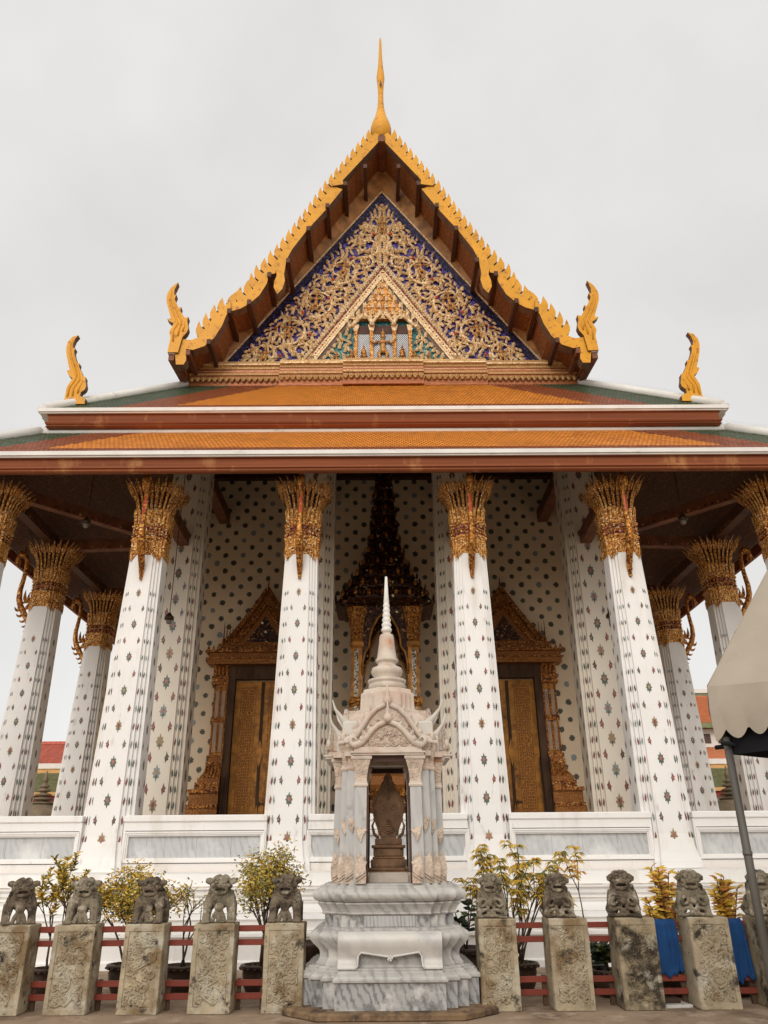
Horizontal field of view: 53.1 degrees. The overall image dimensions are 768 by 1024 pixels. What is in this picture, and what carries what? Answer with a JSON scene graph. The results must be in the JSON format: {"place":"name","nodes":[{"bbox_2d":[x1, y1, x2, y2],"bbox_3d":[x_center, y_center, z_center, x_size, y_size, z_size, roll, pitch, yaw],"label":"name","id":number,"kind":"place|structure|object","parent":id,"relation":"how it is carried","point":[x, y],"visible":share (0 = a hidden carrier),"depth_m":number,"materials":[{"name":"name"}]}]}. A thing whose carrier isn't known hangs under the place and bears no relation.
{"place":"outdoors","nodes":[
{"label":"outdoors","id":0,"kind":"place"},
{"bbox_2d":[39,741,65,763],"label":"red roofed hall","id":1,"kind":"structure","parent":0,"point":[52,752],"depth_m":53.59,"materials":[{"name":"red tile"}]},
{"bbox_2d":[219,769,229,814],"bbox_3d":[-4.680,8.775,22.089,0.250,2.678,0.291,0,-24,0],"label":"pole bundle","id":2,"kind":"object","parent":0,"point":[225,797],"visible":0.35,"depth_m":22.39,"materials":[{"name":"brown wood"}]},
{"bbox_2d":[0,967,767,1023],"bbox_3d":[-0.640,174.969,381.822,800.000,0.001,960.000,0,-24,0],"label":"ground","id":3,"kind":"structure","parent":0,"point":[535,1010],"depth_m":8.62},
{"bbox_2d":[0,923,41,1015],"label":"stone post","id":4,"kind":"object","parent":3,"relation":"on","point":[18,949],"visible":1,"depth_m":9.06,"materials":[{"name":"beige stone"}]},
{"bbox_2d":[0,877,40,924],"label":"stone lion","id":5,"kind":"object","parent":4,"relation":"on","point":[21,898],"visible":1,"depth_m":9.38},
{"bbox_2d":[28,927,54,1011],"bbox_3d":[-4.077,5.506,9.270,0.281,0.888,0.092,0,-24,0],"label":"rail fence","id":6,"kind":"object","parent":3,"relation":"on","point":[34,996],"visible":0.6,"depth_m":9.16,"materials":[{"name":"red wood"}]},
{"bbox_2d":[31,770,53,815],"bbox_3d":[-11.665,11.024,25.722,1.600,4.540,1.600,0,-24,0],"label":"stone pagoda","id":7,"kind":"object","parent":3,"relation":"on","point":[42,806],"visible":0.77,"depth_m":25.97,"materials":[{"name":"stone"}]},
{"bbox_2d":[33,763,60,802],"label":"cloister gallery","id":8,"kind":"object","parent":3,"relation":"on","point":[53,769],"depth_m":44.84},
{"bbox_2d":[42,923,104,1015],"bbox_3d":[-3.691,5.428,9.149,0.500,0.925,0.339,0,-24,0],"label":"stone post","id":9,"kind":"object","parent":3,"relation":"on","point":[73,971],"visible":1,"depth_m":9.03,"materials":[{"name":"beige stone"}]},
{"bbox_2d":[62,877,102,924],"bbox_3d":[-3.691,4.798,9.500,0.393,0.521,0.404,3,-25,-8],"label":"stone lion","id":10,"kind":"object","parent":9,"relation":"on","point":[85,897],"visible":1,"depth_m":9.38},
{"bbox_2d":[32,851,124,993],"bbox_3d":[-4.237,5.540,10.393,1.223,1.758,0.690,14,-28,-29],"label":"potted shrub","id":11,"kind":"object","parent":3,"relation":"on","point":[41,972],"visible":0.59,"depth_m":10.36,"materials":[{"name":"yellow plant"}]},
{"bbox_2d":[94,926,125,1010],"bbox_3d":[-3.271,5.502,9.274,0.346,0.888,0.092,0,-24,0],"label":"rail fence","id":12,"kind":"object","parent":3,"relation":"on","point":[99,996],"visible":0.58,"depth_m":9.17,"materials":[{"name":"red wood"}]},
{"bbox_2d":[116,922,171,1014],"bbox_3d":[-2.855,5.423,9.152,0.480,0.925,0.339,0,-24,0],"label":"stone post","id":13,"kind":"object","parent":3,"relation":"on","point":[143,974],"visible":1,"depth_m":9.03,"materials":[{"name":"beige stone"}]},
{"bbox_2d":[129,876,169,923],"bbox_3d":[-2.863,4.793,9.504,0.393,0.521,0.404,-2,-24,3],"label":"stone lion","id":14,"kind":"object","parent":13,"relation":"on","point":[153,895],"visible":1,"depth_m":9.38},
{"bbox_2d":[89,857,202,993],"bbox_3d":[-3.373,5.608,10.457,1.680,1.674,1.027,-12,-27,25],"label":"potted shrub","id":15,"kind":"object","parent":3,"relation":"on","point":[124,909],"visible":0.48,"depth_m":10.51,"materials":[{"name":"green plant"}]},
{"bbox_2d":[164,925,193,1009],"bbox_3d":[-2.446,5.497,9.277,0.337,0.887,0.092,0,-24,0],"label":"rail fence","id":16,"kind":"object","parent":3,"relation":"on","point":[168,994],"visible":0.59,"depth_m":9.18,"materials":[{"name":"red wood"}]},
{"bbox_2d":[167,880,206,992],"bbox_3d":[-2.634,5.697,10.313,0.638,1.381,0.562,0,-24,0],"label":"potted shrub","id":17,"kind":"object","parent":3,"relation":"on","point":[178,971],"visible":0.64,"depth_m":10.19,"materials":[{"name":"green plant"}]},
{"bbox_2d":[186,922,239,1014],"bbox_3d":[-2.026,5.418,9.156,0.503,0.925,0.339,0,-24,0],"label":"stone post","id":18,"kind":"object","parent":3,"relation":"on","point":[213,975],"visible":1,"depth_m":9.02,"materials":[{"name":"beige stone"}]},
{"bbox_2d":[201,874,237,922],"bbox_3d":[-2.020,4.780,9.513,0.407,0.540,0.419,2,-25,-6],"label":"stone lion","id":19,"kind":"object","parent":18,"relation":"on","point":[220,896],"visible":1,"depth_m":9.38},
{"bbox_2d":[235,925,264,1009],"bbox_3d":[-1.602,5.492,9.281,0.347,0.887,0.092,0,-24,0],"label":"rail fence","id":20,"kind":"object","parent":3,"relation":"on","point":[239,994],"visible":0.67,"depth_m":9.18,"materials":[{"name":"red wood"}]},
{"bbox_2d":[231,832,311,991],"bbox_3d":[-1.600,5.435,10.487,1.157,1.988,1.560,0,-24,0],"label":"potted shrub","id":21,"kind":"object","parent":3,"relation":"on","point":[252,970],"visible":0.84,"depth_m":10.40,"materials":[{"name":"green plant"}]},
{"bbox_2d":[261,921,306,1013],"bbox_3d":[-1.185,5.414,9.160,0.481,0.925,0.339,0,-24,0],"label":"stone post","id":22,"kind":"object","parent":3,"relation":"on","point":[284,961],"visible":1,"depth_m":9.03,"materials":[{"name":"beige stone"}]},
{"bbox_2d":[267,873,302,922],"bbox_3d":[-1.206,4.776,9.517,0.407,0.540,0.419,0,-24,0],"label":"stone lion","id":23,"kind":"object","parent":22,"relation":"on","point":[286,896],"visible":1,"depth_m":9.38},
{"bbox_2d":[306,939,319,962],"bbox_3d":[-1.022,6.218,10.519,0.740,0.580,0.740,0,-24,0],"label":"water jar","id":24,"kind":"object","parent":3,"relation":"on","point":[312,949],"visible":0.15,"depth_m":10.29,"materials":[{"name":"brown ceramic"}]},
{"bbox_2d":[0,38,767,970],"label":"temple hall","id":25,"kind":"structure","parent":3,"relation":"on","point":[380,314],"depth_m":20.28,"materials":[{"name":"white paint"}]},
{"bbox_2d":[81,476,93,527],"bbox_3d":[-7.279,-0.307,19.012,0.240,1.530,0.240,0,-24,0],"label":"hanging lamp","id":26,"kind":"object","parent":25,"relation":"hanging from","point":[86,522],"visible":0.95,"depth_m":18.72,"materials":[{"name":"grey metal"}]},
{"bbox_2d":[164,474,185,623],"bbox_3d":[-5.214,0.854,19.368,0.240,4.080,0.240,0,-24,0],"label":"hanging lamp","id":27,"kind":"object","parent":25,"relation":"hanging from","point":[169,617],"visible":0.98,"depth_m":18.77,"materials":[{"name":"brown metal"}]},
{"bbox_2d":[185,581,280,814],"bbox_3d":[-3.763,6.081,23.483,4.040,8.720,0.583,0,-24,0],"label":"doorway","id":28,"kind":"structure","parent":25,"relation":"in","point":[242,711],"depth_m":23.58,"materials":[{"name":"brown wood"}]},
{"bbox_2d":[335,473,434,813],"bbox_3d":[0.026,3.785,23.061,3.100,12.500,3.170,0,-24,0],"label":"spired throne","id":29,"kind":"object","parent":25,"relation":"on","point":[359,603],"visible":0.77,"depth_m":22.56,"materials":[{"name":"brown wood"}]},
{"bbox_2d":[490,578,587,811],"bbox_3d":[3.837,6.037,23.518,4.040,8.720,0.583,0,-24,0],"label":"doorway","id":30,"kind":"structure","parent":25,"relation":"in","point":[529,709],"depth_m":23.62,"materials":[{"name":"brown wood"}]},
{"bbox_2d":[591,472,609,621],"bbox_3d":[5.486,0.802,19.413,0.240,4.100,0.240,0,-24,0],"label":"hanging lamp","id":31,"kind":"object","parent":25,"relation":"hanging from","point":[608,616],"visible":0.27,"depth_m":18.61,"materials":[{"name":"brown metal"}]},
{"bbox_2d":[674,471,687,524],"bbox_3d":[7.321,-0.391,19.079,0.240,1.530,0.240,0,-24,0],"label":"hanging lamp","id":32,"kind":"object","parent":25,"relation":"hanging from","point":[682,518],"visible":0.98,"depth_m":18.78,"materials":[{"name":"grey metal"}]},
{"bbox_2d":[282,577,498,1021],"bbox_3d":[0.052,3.519,10.614,2.470,5.560,2.470,0,-24,0],"label":"marble shrine","id":33,"kind":"object","parent":3,"relation":"on","point":[389,951],"visible":1,"depth_m":9.26,"materials":[{"name":"white stone"}]},
{"bbox_2d":[368,772,410,881],"bbox_3d":[0.057,4.225,10.349,0.620,1.365,0.620,0,-24,0],"label":"boundary stone","id":34,"kind":"object","parent":33,"relation":"on","point":[388,862],"visible":0.98,"depth_m":10.24,"materials":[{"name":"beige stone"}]},
{"bbox_2d":[454,896,476,966],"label":"potted shrub","id":35,"kind":"object","parent":3,"relation":"on","point":[468,951],"visible":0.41,"depth_m":10.54,"materials":[{"name":"green plant"}]},
{"bbox_2d":[474,917,521,1011],"bbox_3d":[1.358,5.406,9.218,0.461,0.950,0.429,0,-24,0],"label":"stone post","id":36,"kind":"object","parent":3,"relation":"on","point":[497,959],"visible":1,"depth_m":9.05,"materials":[{"name":"beige stone"}]},
{"bbox_2d":[476,873,508,918],"bbox_3d":[1.332,4.776,9.569,0.411,0.506,0.452,-4,-25,9],"label":"stone lion","id":37,"kind":"object","parent":36,"relation":"on","point":[490,900],"visible":1,"depth_m":9.42},
{"bbox_2d":[451,840,570,988],"bbox_3d":[1.791,5.370,10.234,1.721,1.850,1.245,0,-24,0],"label":"potted shrub","id":38,"kind":"object","parent":3,"relation":"on","point":[527,967],"visible":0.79,"depth_m":10.39,"materials":[{"name":"green plant"}]},
{"bbox_2d":[516,922,547,1005],"bbox_3d":[1.775,5.506,9.370,0.380,0.888,0.092,0,-24,0],"label":"rail fence","id":39,"kind":"object","parent":3,"relation":"on","point":[542,979],"visible":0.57,"depth_m":9.27,"materials":[{"name":"red wood"}]},
{"bbox_2d":[531,845,604,987],"bbox_3d":[2.574,5.550,10.572,1.319,1.790,0.825,18,-30,-35],"label":"potted shrub","id":40,"kind":"object","parent":3,"relation":"on","point":[577,877],"visible":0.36,"depth_m":10.90,"materials":[{"name":"yellow plant"}]},
{"bbox_2d":[541,916,595,1010],"bbox_3d":[2.208,5.401,9.222,0.480,0.950,0.429,0,-24,0],"label":"stone post","id":41,"kind":"object","parent":3,"relation":"on","point":[568,968],"visible":1,"depth_m":9.05,"materials":[{"name":"beige stone"}]},
{"bbox_2d":[539,872,576,917],"bbox_3d":[2.146,4.772,9.573,0.411,0.506,0.452,-2,-24,2],"label":"stone lion","id":42,"kind":"object","parent":41,"relation":"on","point":[557,898],"visible":0.99,"depth_m":9.43},
{"bbox_2d":[587,922,615,1004],"bbox_3d":[2.613,5.501,9.373,0.327,0.887,0.092,0,-24,0],"label":"rail fence","id":43,"kind":"object","parent":3,"relation":"on","point":[610,990],"visible":0.59,"depth_m":9.27,"materials":[{"name":"red wood"}]},
{"bbox_2d":[590,942,613,997],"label":"potted shrub","id":44,"kind":"object","parent":3,"relation":"on","point":[600,952],"visible":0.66,"depth_m":9.90,"materials":[{"name":"green plant"}]},
{"bbox_2d":[607,915,665,1010],"bbox_3d":[3.019,5.397,9.226,0.483,0.950,0.429,0,-24,0],"label":"stone post","id":45,"kind":"object","parent":3,"relation":"on","point":[636,966],"visible":1,"depth_m":9.06,"materials":[{"name":"beige stone"}]},
{"bbox_2d":[605,869,641,917],"bbox_3d":[2.965,4.755,9.584,0.434,0.535,0.478,-6,-25,12],"label":"stone lion","id":46,"kind":"object","parent":45,"relation":"on","point":[622,898],"visible":1,"depth_m":9.43},
{"bbox_2d":[640,863,683,997],"bbox_3d":[3.712,5.463,10.102,0.654,1.543,0.562,0,-24,0],"label":"potted shrub","id":47,"kind":"object","parent":3,"relation":"on","point":[663,900],"visible":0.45,"depth_m":10.17,"materials":[{"name":"yellow plant"}]},
{"bbox_2d":[662,921,688,1002],"bbox_3d":[3.456,5.496,9.377,0.402,0.888,0.092,0,-24,0],"label":"rail fence","id":48,"kind":"object","parent":3,"relation":"on","point":[683,989],"visible":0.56,"depth_m":9.26,"materials":[{"name":"red wood"}]},
{"bbox_2d":[654,919,684,977],"bbox_3d":[3.448,5.345,9.420,0.360,0.627,0.173,0,-24,0],"label":"blue cloth","id":49,"kind":"object","parent":48,"relation":"hanging from","point":[670,956],"visible":0.76,"depth_m":9.36,"materials":[{"name":"blue fabric"}]},
{"bbox_2d":[665,996,692,1008],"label":"plaster slab","id":50,"kind":"structure","parent":3,"relation":"on","point":[673,1002],"depth_m":9.07,"materials":[{"name":"white paint"}]},
{"bbox_2d":[676,915,742,1009],"bbox_3d":[3.899,5.392,9.230,0.493,0.950,0.429,0,-24,0],"label":"stone post","id":51,"kind":"object","parent":3,"relation":"on","point":[710,972],"visible":1,"depth_m":9.08,"materials":[{"name":"beige stone"}]},
{"bbox_2d":[673,869,712,916],"bbox_3d":[3.825,4.750,9.588,0.434,0.535,0.478,-6,-25,12],"label":"stone lion","id":52,"kind":"object","parent":51,"relation":"on","point":[692,895],"visible":1,"depth_m":9.43},
{"bbox_2d":[709,759,727,800],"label":"cloister gallery","id":53,"kind":"object","parent":3,"relation":"on","point":[717,766],"depth_m":44.76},
{"bbox_2d":[705,873,749,996],"bbox_3d":[4.521,5.516,10.080,0.588,1.417,0.562,0,-24,0],"label":"potted shrub","id":54,"kind":"object","parent":3,"relation":"on","point":[724,901],"visible":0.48,"depth_m":10.21,"materials":[{"name":"yellow plant"}]},
{"bbox_2d":[707,569,767,986],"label":"canvas tent","id":55,"kind":"object","parent":3,"relation":"on","point":[737,689],"visible":1,"depth_m":8.18,"materials":[{"name":"beige fabric"}]},
{"bbox_2d":[739,920,756,1003],"bbox_3d":[4.308,5.491,9.381,0.335,0.888,0.092,0,-24,0],"label":"rail fence","id":56,"kind":"object","parent":3,"relation":"on","point":[751,989],"visible":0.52,"depth_m":9.22,"materials":[{"name":"red wood"}]},
{"bbox_2d":[728,918,756,984],"bbox_3d":[4.303,5.373,9.408,0.339,0.701,0.178,0,-24,0],"label":"blue cloth","id":57,"kind":"object","parent":56,"relation":"hanging from","point":[743,961],"visible":0.58,"depth_m":9.34,"materials":[{"name":"blue fabric"}]},
{"bbox_2d":[742,915,767,1006],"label":"stone post","id":58,"kind":"object","parent":3,"relation":"on","point":[751,932],"visible":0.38,"depth_m":9.23,"materials":[{"name":"grey stone"}]},
{"bbox_2d":[740,869,767,915],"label":"stone lion","id":59,"kind":"object","parent":58,"relation":"on","point":[746,906],"visible":0.62,"depth_m":9.46},
{"bbox_2d":[0,0,767,740],"label":"sky","id":60,"kind":"structure","parent":0,"point":[148,147],"materials":[{"name":"white"}]},
{"bbox_2d":[539,757,554,811],"bbox_3d":[4.799,8.596,22.190,0.339,2.952,0.291,0,-24,0],"label":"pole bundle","id":61,"kind":"object","parent":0,"point":[551,794],"visible":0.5,"depth_m":22.48,"materials":[{"name":"brown wood"}]},
{"bbox_2d":[694,689,725,758],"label":"orange roofed hall","id":62,"kind":"structure","parent":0,"point":[701,696],"depth_m":54.45,"materials":[{"name":"orange tile"}]},
{"bbox_2d":[718,766,734,810],"bbox_3d":[11.905,10.889,25.831,1.600,4.540,1.600,0,-24,0],"label":"stone pagoda","id":63,"kind":"object","parent":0,"point":[726,803],"visible":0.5,"depth_m":26.11,"materials":[{"name":"stone"}]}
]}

